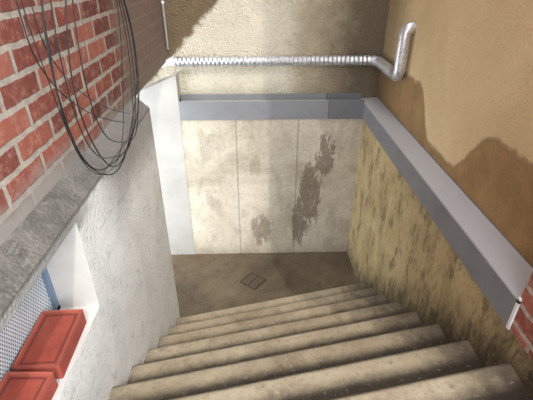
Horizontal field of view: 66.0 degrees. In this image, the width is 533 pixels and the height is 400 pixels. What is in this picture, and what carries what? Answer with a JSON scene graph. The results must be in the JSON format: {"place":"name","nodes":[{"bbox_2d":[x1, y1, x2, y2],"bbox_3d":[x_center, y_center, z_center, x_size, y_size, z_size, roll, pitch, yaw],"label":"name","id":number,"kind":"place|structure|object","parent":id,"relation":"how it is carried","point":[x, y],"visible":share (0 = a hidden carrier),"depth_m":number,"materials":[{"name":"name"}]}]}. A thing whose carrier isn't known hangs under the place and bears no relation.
{"place":"outdoors","nodes":[
{"label":"outdoors","id":0,"kind":"place"},
{"bbox_2d":[171,252,356,317],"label":"ground","id":1,"kind":"structure","parent":0,"point":[205,283],"depth_m":4.99,"materials":[{"name":"concrete"}]},
{"bbox_2d":[0,96,179,399],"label":"plastered wall","id":2,"kind":"structure","parent":1,"relation":"on","point":[97,246],"depth_m":2.23,"materials":[{"name":"paint"}]},
{"bbox_2d":[0,372,57,399],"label":"clay brick","id":3,"kind":"object","parent":2,"relation":"on","point":[28,385],"visible":1,"depth_m":1.64,"materials":[{"name":"brick"}]},
{"bbox_2d":[0,267,59,381],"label":"screen","id":4,"kind":"object","parent":2,"relation":"attached to","point":[40,297],"visible":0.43,"depth_m":1.83,"materials":[{"name":"white metal"}]},
{"bbox_2d":[11,309,86,378],"bbox_3d":[-0.972,0.649,1.863,0.190,0.090,0.320,-2,30,-3],"label":"clay brick","id":5,"kind":"object","parent":2,"relation":"on","point":[51,342],"visible":0.93,"depth_m":1.82,"materials":[{"name":"brick"}]},
{"bbox_2d":[0,0,166,245],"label":"brickwork","id":6,"kind":"object","parent":2,"relation":"on","point":[39,156],"visible":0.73,"depth_m":1.91,"materials":[{"name":"red brick"}]},
{"bbox_2d":[15,0,139,174],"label":"cable coil","id":7,"kind":"object","parent":6,"relation":"attached to","point":[50,58],"visible":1,"depth_m":1.82,"materials":[{"name":"black rubber"}]},
{"bbox_2d":[136,72,194,254],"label":"pillar","id":8,"kind":"structure","parent":1,"relation":"on","point":[160,98],"depth_m":4.68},
{"bbox_2d":[240,272,265,289],"bbox_3d":[-0.162,0.977,4.923,0.230,0.031,0.230,20,36,31],"label":"floor drain","id":9,"kind":"object","parent":1,"relation":"on","point":[252,280],"visible":1,"depth_m":4.92,"materials":[{"name":"metal"}]},
{"bbox_2d":[181,119,362,253],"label":"concrete retaining wall","id":10,"kind":"structure","parent":1,"relation":"on","point":[274,186],"depth_m":4.88,"materials":[{"name":"beige concrete"}]},
{"bbox_2d":[145,0,389,97],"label":"rendered wall","id":11,"kind":"structure","parent":10,"relation":"on","point":[270,27],"depth_m":4.24,"materials":[{"name":"beige paint"}]},
{"bbox_2d":[161,0,168,49],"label":"conduit pipe","id":12,"kind":"object","parent":11,"relation":"attached to","point":[164,18],"visible":1,"depth_m":4.10,"materials":[{"name":"white plastic"}]},
{"bbox_2d":[178,93,364,119],"bbox_3d":[0.056,-1.024,4.491,1.988,0.234,0.178,-1,30,-1],"label":"ledge","id":13,"kind":"object","parent":10,"relation":"on","point":[270,106],"visible":1,"depth_m":4.44,"materials":[{"name":"grey metal"}]},
{"bbox_2d":[108,282,532,399],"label":"concrete stairs","id":14,"kind":"structure","parent":1,"relation":"on","point":[358,341],"depth_m":2.48,"materials":[{"name":"beige concrete"}]},
{"bbox_2d":[510,270,532,360],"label":"brick wall","id":15,"kind":"structure","parent":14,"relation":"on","point":[521,327],"depth_m":1.79,"materials":[{"name":"red brick"}]},
{"bbox_2d":[347,120,532,398],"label":"concrete retaining wall","id":16,"kind":"structure","parent":0,"point":[400,250],"depth_m":3.10,"materials":[{"name":"beige concrete"}]},
{"bbox_2d":[361,97,532,329],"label":"ledge","id":17,"kind":"object","parent":16,"relation":"on","point":[497,265],"visible":0.96,"depth_m":2.47,"materials":[{"name":"grey metal"}]},
{"bbox_2d":[377,0,532,266],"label":"rendered wall","id":18,"kind":"structure","parent":16,"relation":"on","point":[457,100],"depth_m":2.51,"materials":[{"name":"paint"}]},
{"bbox_2d":[161,21,416,81],"bbox_3d":[0.106,-1.444,3.862,2.428,0.525,0.837,-1,30,-1],"label":"ventilation duct","id":19,"kind":"object","parent":18,"relation":"attached to","point":[397,70],"visible":1,"depth_m":4.23,"materials":[{"name":"metal"}]}
]}

